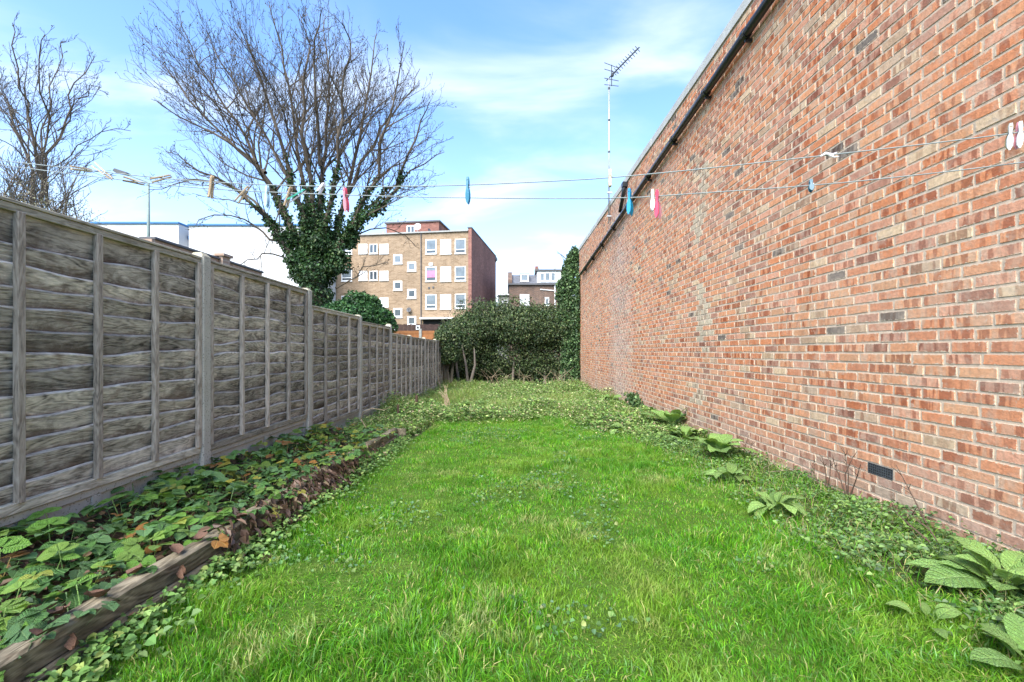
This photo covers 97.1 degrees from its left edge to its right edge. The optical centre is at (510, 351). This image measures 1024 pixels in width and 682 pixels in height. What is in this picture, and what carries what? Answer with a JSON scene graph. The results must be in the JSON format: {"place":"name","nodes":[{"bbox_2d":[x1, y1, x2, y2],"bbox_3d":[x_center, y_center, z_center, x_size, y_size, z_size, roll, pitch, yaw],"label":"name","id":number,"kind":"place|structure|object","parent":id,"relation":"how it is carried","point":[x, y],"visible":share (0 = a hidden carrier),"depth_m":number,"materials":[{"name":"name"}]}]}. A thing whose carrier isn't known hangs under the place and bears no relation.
{"place":"outdoors","nodes":[
{"label":"outdoors","id":0,"kind":"place"},
{"bbox_2d":[0,123,116,225],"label":"twiggy bush","id":1,"kind":"object","parent":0,"point":[31,198],"visible":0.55,"depth_m":13.30,"materials":[{"name":"brown plant"}]},
{"bbox_2d":[0,0,742,301],"label":"sky","id":2,"kind":"structure","parent":0,"point":[525,81],"materials":[{"name":"blue"}]},
{"bbox_2d":[354,356,1023,663],"bbox_3d":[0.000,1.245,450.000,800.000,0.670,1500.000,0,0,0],"label":"ground","id":3,"kind":"structure","parent":0,"point":[914,576],"depth_m":2.81,"materials":[{"name":"green plant"}]},
{"bbox_2d":[0,12,131,204],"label":"bare tree","id":4,"kind":"object","parent":3,"relation":"on","point":[12,111],"visible":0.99,"depth_m":16.99,"materials":[{"name":"brown plant"}]},
{"bbox_2d":[112,168,149,236],"bbox_3d":[-20.062,-3.911,24.000,1.890,11.522,0.280,0,0,0],"label":"street lamp","id":5,"kind":"object","parent":3,"relation":"on","point":[148,203],"visible":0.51,"depth_m":23.95,"materials":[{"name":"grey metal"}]},
{"bbox_2d":[20,526,263,681],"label":"timber sleeper","id":6,"kind":"object","parent":3,"relation":"on","point":[66,655],"visible":0.29,"depth_m":1.71,"materials":[{"name":"brown wood"}]},
{"bbox_2d":[0,507,264,681],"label":"timber sleeper","id":7,"kind":"object","parent":6,"relation":"on","point":[132,591],"visible":0.75,"depth_m":1.67,"materials":[{"name":"brown wood"}]},
{"bbox_2d":[64,632,78,649],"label":"dead leaf","id":8,"kind":"object","parent":7,"relation":"on","point":[72,642],"visible":1,"depth_m":1.50,"materials":[{"name":"brown plant"}]},
{"bbox_2d":[83,588,110,596],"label":"dead leaf","id":9,"kind":"object","parent":7,"relation":"on","point":[98,593],"visible":1,"depth_m":1.66,"materials":[{"name":"brown plant"}]},
{"bbox_2d":[0,427,386,658],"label":"soil","id":10,"kind":"structure","parent":3,"relation":"on","point":[119,573],"depth_m":2.55,"materials":[{"name":"brown plant"}]},
{"bbox_2d":[0,597,33,649],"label":"strawberry plant","id":11,"kind":"object","parent":10,"relation":"on","point":[18,605],"visible":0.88,"depth_m":1.57,"materials":[{"name":"green plant"}]},
{"bbox_2d":[0,535,38,585],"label":"strawberry plant","id":12,"kind":"object","parent":10,"relation":"on","point":[11,544],"visible":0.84,"depth_m":1.94,"materials":[{"name":"green plant"}]},
{"bbox_2d":[0,585,38,614],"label":"strawberry plant","id":13,"kind":"object","parent":10,"relation":"on","point":[2,588],"visible":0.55,"depth_m":1.72,"materials":[{"name":"green plant"}]},
{"bbox_2d":[0,524,54,537],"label":"strawberry plant","id":14,"kind":"object","parent":10,"relation":"on","point":[4,531],"visible":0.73,"depth_m":2.23,"materials":[{"name":"green plant"}]},
{"bbox_2d":[0,579,89,638],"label":"strawberry plant","id":15,"kind":"object","parent":10,"relation":"on","point":[6,623],"visible":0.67,"depth_m":1.64,"materials":[{"name":"green plant"}]},
{"bbox_2d":[5,507,87,536],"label":"strawberry plant","id":16,"kind":"object","parent":10,"relation":"on","point":[31,519],"visible":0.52,"depth_m":2.37,"materials":[{"name":"green plant"}]},
{"bbox_2d":[6,541,114,594],"bbox_3d":[-1.947,0.908,1.936,0.292,0.134,0.378,0,0,15],"label":"strawberry plant","id":17,"kind":"object","parent":10,"relation":"on","point":[49,552],"visible":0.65,"depth_m":1.94,"materials":[{"name":"green plant"}]},
{"bbox_2d":[1,574,120,646],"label":"strawberry plant","id":18,"kind":"object","parent":10,"relation":"on","point":[34,616],"visible":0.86,"depth_m":1.50,"materials":[{"name":"green plant"}]},
{"bbox_2d":[6,538,123,596],"bbox_3d":[-1.951,0.970,2.004,0.428,0.153,0.427,0,0,16],"label":"broad leaved plant","id":19,"kind":"object","parent":10,"relation":"on","point":[54,569],"visible":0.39,"depth_m":1.95,"materials":[{"name":"green plant"}]},
{"bbox_2d":[23,516,114,550],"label":"strawberry plant","id":20,"kind":"object","parent":10,"relation":"on","point":[43,523],"visible":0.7,"depth_m":2.23,"materials":[{"name":"green plant"}]},
{"bbox_2d":[24,533,118,568],"bbox_3d":[-2.009,0.934,2.098,0.276,0.120,0.319,0,0,-26],"label":"strawberry plant","id":21,"kind":"object","parent":10,"relation":"on","point":[98,548],"visible":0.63,"depth_m":2.07,"materials":[{"name":"green plant"}]},
{"bbox_2d":[37,560,125,596],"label":"strawberry plant","id":22,"kind":"object","parent":10,"relation":"on","point":[104,585],"visible":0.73,"depth_m":1.81,"materials":[{"name":"green plant"}]},
{"bbox_2d":[80,526,155,561],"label":"strawberry plant","id":23,"kind":"object","parent":10,"relation":"on","point":[143,533],"visible":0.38,"depth_m":2.14,"materials":[{"name":"green plant"}]},
{"bbox_2d":[78,493,158,523],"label":"strawberry plant","id":24,"kind":"object","parent":10,"relation":"on","point":[90,510],"visible":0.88,"depth_m":2.62,"materials":[{"name":"green plant"}]},
{"bbox_2d":[84,554,157,588],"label":"strawberry plant","id":25,"kind":"object","parent":10,"relation":"on","point":[152,568],"visible":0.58,"depth_m":1.88,"materials":[{"name":"green plant"}]},
{"bbox_2d":[97,523,184,570],"bbox_3d":[-1.673,0.917,2.099,0.306,0.139,0.310,0,0,23],"label":"strawberry plant","id":26,"kind":"object","parent":10,"relation":"on","point":[133,552],"visible":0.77,"depth_m":2.03,"materials":[{"name":"green plant"}]},
{"bbox_2d":[110,476,174,500],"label":"strawberry plant","id":27,"kind":"object","parent":10,"relation":"on","point":[128,493],"visible":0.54,"depth_m":2.96,"materials":[{"name":"green plant"}]},
{"bbox_2d":[111,507,175,532],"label":"strawberry plant","id":28,"kind":"object","parent":10,"relation":"on","point":[120,524],"visible":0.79,"depth_m":2.44,"materials":[{"name":"green plant"}]},
{"bbox_2d":[127,484,184,507],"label":"strawberry plant","id":29,"kind":"object","parent":10,"relation":"on","point":[163,500],"visible":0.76,"depth_m":2.86,"materials":[{"name":"green plant"}]},
{"bbox_2d":[129,489,185,507],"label":"strawberry plant","id":30,"kind":"object","parent":10,"relation":"on","point":[141,501],"visible":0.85,"depth_m":2.77,"materials":[{"name":"green plant"}]},
{"bbox_2d":[126,516,203,553],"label":"strawberry plant","id":31,"kind":"object","parent":10,"relation":"on","point":[181,535],"visible":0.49,"depth_m":2.27,"materials":[{"name":"green plant"}]},
{"bbox_2d":[126,515,203,534],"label":"strawberry plant","id":32,"kind":"object","parent":10,"relation":"on","point":[141,526],"visible":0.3,"depth_m":2.36,"materials":[{"name":"green plant"}]},
{"bbox_2d":[139,472,204,496],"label":"strawberry plant","id":33,"kind":"object","parent":10,"relation":"on","point":[167,474],"visible":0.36,"depth_m":3.15,"materials":[{"name":"green plant"}]},
{"bbox_2d":[153,463,205,482],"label":"strawberry plant","id":34,"kind":"object","parent":10,"relation":"on","point":[171,479],"visible":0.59,"depth_m":3.31,"materials":[{"name":"green plant"}]},
{"bbox_2d":[164,493,209,511],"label":"strawberry plant","id":35,"kind":"object","parent":10,"relation":"on","point":[184,501],"visible":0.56,"depth_m":2.84,"materials":[{"name":"green plant"}]},
{"bbox_2d":[157,504,217,522],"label":"strawberry plant","id":36,"kind":"object","parent":10,"relation":"on","point":[170,516],"visible":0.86,"depth_m":2.54,"materials":[{"name":"green plant"}]},
{"bbox_2d":[160,470,225,494],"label":"strawberry plant","id":37,"kind":"object","parent":10,"relation":"on","point":[209,474],"visible":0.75,"depth_m":3.11,"materials":[{"name":"green plant"}]},
{"bbox_2d":[161,515,228,548],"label":"strawberry plant","id":38,"kind":"object","parent":10,"relation":"on","point":[221,542],"visible":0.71,"depth_m":2.23,"materials":[{"name":"green plant"}]},
{"bbox_2d":[178,493,237,517],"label":"broad leaved plant","id":39,"kind":"object","parent":10,"relation":"on","point":[212,500],"visible":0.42,"depth_m":2.82,"materials":[{"name":"green plant"}]},
{"bbox_2d":[182,465,242,489],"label":"strawberry plant","id":40,"kind":"object","parent":10,"relation":"on","point":[230,468],"visible":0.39,"depth_m":3.38,"materials":[{"name":"green plant"}]},
{"bbox_2d":[195,477,234,491],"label":"strawberry plant","id":41,"kind":"object","parent":10,"relation":"on","point":[226,481],"visible":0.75,"depth_m":3.13,"materials":[{"name":"green plant"}]},
{"bbox_2d":[185,485,246,511],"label":"strawberry plant","id":42,"kind":"object","parent":10,"relation":"on","point":[241,504],"visible":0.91,"depth_m":2.79,"materials":[{"name":"green plant"}]},
{"bbox_2d":[198,508,236,531],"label":"strawberry plant","id":43,"kind":"object","parent":10,"relation":"on","point":[220,515],"visible":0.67,"depth_m":2.42,"materials":[{"name":"green plant"}]},
{"bbox_2d":[195,461,246,482],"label":"strawberry plant","id":44,"kind":"object","parent":10,"relation":"on","point":[229,473],"visible":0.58,"depth_m":3.52,"materials":[{"name":"green plant"}]},
{"bbox_2d":[201,450,241,470],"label":"strawberry plant","id":45,"kind":"object","parent":10,"relation":"on","point":[232,455],"visible":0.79,"depth_m":3.72,"materials":[{"name":"green plant"}]},
{"bbox_2d":[226,481,272,499],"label":"strawberry plant","id":46,"kind":"object","parent":10,"relation":"on","point":[263,484],"visible":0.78,"depth_m":3.02,"materials":[{"name":"green plant"}]},
{"bbox_2d":[228,505,280,518],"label":"strawberry plant","id":47,"kind":"object","parent":10,"relation":"on","point":[263,510],"visible":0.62,"depth_m":2.62,"materials":[{"name":"green plant"}]},
{"bbox_2d":[241,450,291,469],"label":"strawberry plant","id":48,"kind":"object","parent":10,"relation":"on","point":[267,464],"visible":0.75,"depth_m":3.90,"materials":[{"name":"green plant"}]},
{"bbox_2d":[242,479,290,496],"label":"strawberry plant","id":49,"kind":"object","parent":10,"relation":"on","point":[278,483],"visible":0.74,"depth_m":3.20,"materials":[{"name":"green plant"}]},
{"bbox_2d":[254,487,305,501],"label":"strawberry plant","id":50,"kind":"object","parent":10,"relation":"on","point":[274,491],"visible":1,"depth_m":2.83,"materials":[{"name":"green plant"}]},
{"bbox_2d":[259,463,303,474],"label":"strawberry plant","id":51,"kind":"object","parent":10,"relation":"on","point":[275,470],"visible":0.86,"depth_m":3.59,"materials":[{"name":"green plant"}]},
{"bbox_2d":[275,439,312,459],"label":"strawberry plant","id":52,"kind":"object","parent":10,"relation":"on","point":[287,442],"visible":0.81,"depth_m":4.47,"materials":[{"name":"green plant"}]},
{"bbox_2d":[277,469,317,480],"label":"strawberry plant","id":53,"kind":"object","parent":10,"relation":"on","point":[292,473],"visible":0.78,"depth_m":3.32,"materials":[{"name":"green plant"}]},
{"bbox_2d":[293,452,331,467],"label":"strawberry plant","id":54,"kind":"object","parent":10,"relation":"on","point":[308,455],"visible":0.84,"depth_m":3.95,"materials":[{"name":"green plant"}]},
{"bbox_2d":[325,445,369,460],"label":"strawberry plant","id":55,"kind":"object","parent":10,"relation":"on","point":[358,452],"visible":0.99,"depth_m":3.91,"materials":[{"name":"green plant"}]},
{"bbox_2d":[139,237,263,275],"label":"boundary wall","id":56,"kind":"structure","parent":3,"relation":"on","point":[222,258],"depth_m":10.50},
{"bbox_2d":[89,222,335,301],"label":"white building","id":57,"kind":"structure","parent":3,"relation":"on","point":[237,242],"depth_m":39.60,"materials":[{"name":"white paint"}]},
{"bbox_2d":[0,195,445,529],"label":"garden fence","id":58,"kind":"object","parent":3,"relation":"on","point":[125,358],"visible":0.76,"depth_m":3.15,"materials":[{"name":"wood"}]},
{"bbox_2d":[0,131,1023,186],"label":"washing line","id":59,"kind":"object","parent":58,"relation":"attached to","point":[543,181],"visible":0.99,"depth_m":1.36,"materials":[{"name":"plastic"}]},
{"bbox_2d":[1005,123,1013,149],"bbox_3d":[1.308,-0.562,1.183,0.014,0.066,0.025,0,22,38],"label":"clothes peg","id":60,"kind":"object","parent":59,"relation":"attached to","point":[1009,141],"visible":1,"depth_m":1.18,"materials":[{"name":"white plastic"}]},
{"bbox_2d":[1013,121,1023,149],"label":"clothes peg","id":61,"kind":"object","parent":59,"relation":"attached to","point":[1018,139],"visible":1,"depth_m":1.17,"materials":[{"name":"white plastic"}]},
{"bbox_2d":[0,162,1023,198],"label":"washing line","id":62,"kind":"object","parent":58,"relation":"attached to","point":[549,198],"visible":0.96,"depth_m":1.41,"materials":[{"name":"plastic"}]},
{"bbox_2d":[654,189,661,218],"bbox_3d":[0.448,-0.446,1.370,0.014,0.085,0.034,0,5,38],"label":"clothes peg","id":63,"kind":"object","parent":62,"relation":"attached to","point":[657,211],"visible":1,"depth_m":1.36,"materials":[{"name":"pink plastic"}]},
{"bbox_2d":[26,416,430,681],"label":"edge weeds","id":64,"kind":"object","parent":3,"relation":"on","point":[77,668],"visible":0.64,"depth_m":1.80,"materials":[{"name":"green plant"}]},
{"bbox_2d":[115,0,456,306],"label":"bare tree","id":65,"kind":"object","parent":3,"relation":"on","point":[311,242],"visible":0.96,"depth_m":19.64,"materials":[{"name":"brown plant"}]},
{"bbox_2d":[197,436,387,561],"bbox_3d":[-1.412,1.117,3.727,0.378,0.492,2.975,0,0,0],"label":"dead foliage","id":66,"kind":"object","parent":3,"relation":"on","point":[331,476],"visible":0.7,"depth_m":2.97,"materials":[{"name":"brown plant"}]},
{"bbox_2d":[269,436,396,520],"bbox_3d":[-1.505,1.130,4.310,0.099,0.200,3.080,0,0,0],"label":"timber sleeper","id":67,"kind":"object","parent":3,"relation":"on","point":[382,445],"visible":0.1,"depth_m":5.35,"materials":[{"name":"brown wood"}]},
{"bbox_2d":[253,428,397,517],"bbox_3d":[-1.511,1.011,4.320,0.093,0.150,3.160,0,0,0],"label":"timber sleeper","id":68,"kind":"object","parent":67,"relation":"on","point":[371,443],"visible":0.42,"depth_m":4.26,"materials":[{"name":"brown wood"}]},
{"bbox_2d":[321,289,398,332],"bbox_3d":[-4.381,-0.182,13.028,2.114,3.221,1.689,0,0,37],"label":"laurel bush","id":69,"kind":"object","parent":3,"relation":"on","point":[369,308],"visible":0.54,"depth_m":12.68,"materials":[{"name":"green plant"}]},
{"bbox_2d":[393,329,434,339],"bbox_3d":[-4.997,0.530,23.995,3.399,3.440,0.150,0,0,0],"label":"orange fence","id":70,"kind":"object","parent":3,"relation":"on","point":[420,333],"visible":0.17,"depth_m":24.00,"materials":[{"name":"brown wood"}]},
{"bbox_2d":[336,220,496,352],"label":"block of flats","id":71,"kind":"structure","parent":3,"relation":"on","point":[436,272],"depth_m":47.01,"materials":[{"name":"brown brick"}]},
{"bbox_2d":[425,239,435,254],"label":"window","id":72,"kind":"structure","parent":71,"relation":"in","point":[430,243],"depth_m":46.61,"materials":[{"name":"white paint"}]},
{"bbox_2d":[425,267,436,281],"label":"window","id":73,"kind":"structure","parent":71,"relation":"in","point":[430,271],"depth_m":46.60,"materials":[{"name":"pink glass"}]},
{"bbox_2d":[425,294,436,309],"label":"window","id":74,"kind":"structure","parent":71,"relation":"in","point":[430,298],"depth_m":46.61,"materials":[{"name":"white paint"}]},
{"bbox_2d":[440,239,450,254],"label":"window","id":75,"kind":"structure","parent":71,"relation":"in","point":[445,244],"depth_m":46.37,"materials":[{"name":"white paint"}]},
{"bbox_2d":[440,267,451,281],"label":"window","id":76,"kind":"structure","parent":71,"relation":"in","point":[445,272],"depth_m":46.37,"materials":[{"name":"white paint"}]},
{"bbox_2d":[440,294,451,309],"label":"window","id":77,"kind":"structure","parent":71,"relation":"in","point":[445,299],"depth_m":46.37,"materials":[{"name":"white paint"}]},
{"bbox_2d":[454,239,465,253],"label":"window","id":78,"kind":"structure","parent":71,"relation":"in","point":[460,244],"depth_m":46.14,"materials":[{"name":"white paint"}]},
{"bbox_2d":[454,266,465,281],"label":"window","id":79,"kind":"structure","parent":71,"relation":"in","point":[460,271],"depth_m":46.15,"materials":[{"name":"white paint"}]},
{"bbox_2d":[397,324,440,330],"bbox_3d":[-7.115,0.162,32.021,7.242,4.176,0.042,0,0,0],"label":"brown fence","id":80,"kind":"object","parent":3,"relation":"on","point":[412,327],"visible":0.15,"depth_m":32.01,"materials":[{"name":"brown wood"}]},
{"bbox_2d":[434,323,463,384],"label":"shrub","id":81,"kind":"object","parent":3,"relation":"on","point":[450,339],"visible":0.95,"depth_m":16.34,"materials":[{"name":"green plant"}]},
{"bbox_2d":[433,292,576,383],"bbox_3d":[-0.264,-0.469,18.730,6.204,4.036,3.588,0,0,0],"label":"overgrown hedge","id":82,"kind":"object","parent":3,"relation":"on","point":[530,329],"visible":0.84,"depth_m":18.22,"materials":[{"name":"green plant"}]},
{"bbox_2d":[338,376,698,436],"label":"rough grass","id":83,"kind":"structure","parent":3,"relation":"on","point":[470,392],"depth_m":10.25,"materials":[{"name":"green plant"}]},
{"bbox_2d":[340,374,711,439],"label":"weeds","id":84,"kind":"object","parent":3,"relation":"on","point":[431,406],"visible":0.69,"depth_m":7.96,"materials":[{"name":"green plant"}]},
{"bbox_2d":[479,368,572,387],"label":"dry weeds","id":85,"kind":"object","parent":3,"relation":"on","point":[527,377],"visible":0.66,"depth_m":15.94,"materials":[{"name":"brown plant"}]},
{"bbox_2d":[508,266,561,359],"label":"terraced house","id":86,"kind":"structure","parent":3,"relation":"on","point":[538,285],"depth_m":52.00,"materials":[{"name":"brick"}]},
{"bbox_2d":[67,415,1023,681],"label":"lawn","id":87,"kind":"structure","parent":3,"relation":"on","point":[586,583],"depth_m":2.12,"materials":[{"name":"green plant"}]},
{"bbox_2d":[245,417,911,639],"bbox_3d":[0.354,1.099,4.498,3.725,0.193,6.635,0,0,0],"label":"clover","id":88,"kind":"object","parent":87,"relation":"on","point":[583,622],"visible":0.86,"depth_m":2.79,"materials":[{"name":"green plant"}]},
{"bbox_2d":[747,491,806,519],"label":"comfrey plant","id":89,"kind":"object","parent":87,"relation":"on","point":[775,500],"visible":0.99,"depth_m":2.98,"materials":[{"name":"green plant"}]},
{"bbox_2d":[882,600,961,638],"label":"comfrey plant","id":90,"kind":"object","parent":87,"relation":"on","point":[942,610],"visible":0.99,"depth_m":1.81,"materials":[{"name":"green plant"}]},
{"bbox_2d":[970,612,1023,669],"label":"comfrey plant","id":91,"kind":"object","parent":87,"relation":"on","point":[1009,634],"visible":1,"depth_m":1.56,"materials":[{"name":"green plant"}]},
{"bbox_2d":[640,408,686,423],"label":"comfrey plant","id":92,"kind":"object","parent":3,"relation":"on","point":[675,415],"visible":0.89,"depth_m":6.94,"materials":[{"name":"green plant"}]},
{"bbox_2d":[662,426,698,439],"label":"comfrey plant","id":93,"kind":"object","parent":3,"relation":"on","point":[686,431],"visible":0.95,"depth_m":5.86,"materials":[{"name":"green plant"}]},
{"bbox_2d":[693,433,759,456],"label":"comfrey plant","id":94,"kind":"object","parent":3,"relation":"on","point":[714,443],"visible":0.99,"depth_m":4.83,"materials":[{"name":"green plant"}]},
{"bbox_2d":[702,462,755,481],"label":"comfrey plant","id":95,"kind":"object","parent":3,"relation":"on","point":[727,469],"visible":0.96,"depth_m":3.80,"materials":[{"name":"green plant"}]},
{"bbox_2d":[579,0,1023,551],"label":"brick wall","id":96,"kind":"structure","parent":3,"relation":"on","point":[877,326],"depth_m":3.64,"materials":[{"name":"brick"}]},
{"bbox_2d":[554,245,580,381],"bbox_3d":[2.273,-1.358,18.044,1.132,5.814,1.664,0,0,0],"label":"ivy","id":97,"kind":"object","parent":96,"relation":"attached to","point":[567,287],"visible":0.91,"depth_m":17.79,"materials":[{"name":"green plant"}]},
{"bbox_2d":[604,46,639,220],"bbox_3d":[2.912,-5.554,11.577,0.439,4.116,1.411,0,0,-28],"label":"television aerial","id":98,"kind":"object","parent":96,"relation":"attached to","point":[609,85],"visible":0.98,"depth_m":12.08,"materials":[{"name":"metal"}]},
{"bbox_2d":[618,181,627,212],"bbox_3d":[2.654,-3.606,10.613,0.146,0.597,0.464,0,0,0],"label":"down pipe","id":99,"kind":"object","parent":96,"relation":"attached to","point":[624,185],"visible":0.97,"depth_m":10.48,"materials":[{"name":"black plastic"}]},
{"bbox_2d":[623,392,643,409],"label":"ivy clump","id":100,"kind":"object","parent":96,"relation":"attached to","point":[633,400],"visible":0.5,"depth_m":9.42,"materials":[{"name":"green plant"}]},
{"bbox_2d":[580,0,774,274],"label":"drain pipe","id":101,"kind":"object","parent":96,"relation":"attached to","point":[745,34],"visible":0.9,"depth_m":6.10,"materials":[{"name":"black plastic"}]},
{"bbox_2d":[613,423,1023,672],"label":"ground cover","id":102,"kind":"object","parent":3,"relation":"on","point":[911,545],"visible":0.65,"depth_m":2.65,"materials":[{"name":"green plant"}]},
{"bbox_2d":[832,445,860,499],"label":"dead shoot","id":103,"kind":"object","parent":3,"relation":"on","point":[847,489],"visible":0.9,"depth_m":3.47,"materials":[{"name":"brown plant"}]},
{"bbox_2d":[890,503,939,549],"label":"dead shoot","id":104,"kind":"object","parent":3,"relation":"on","point":[920,522],"visible":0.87,"depth_m":2.58,"materials":[{"name":"brown plant"}]},
{"bbox_2d":[905,535,1023,591],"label":"comfrey plant","id":105,"kind":"object","parent":3,"relation":"on","point":[978,558],"visible":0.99,"depth_m":2.03,"materials":[{"name":"green plant"}]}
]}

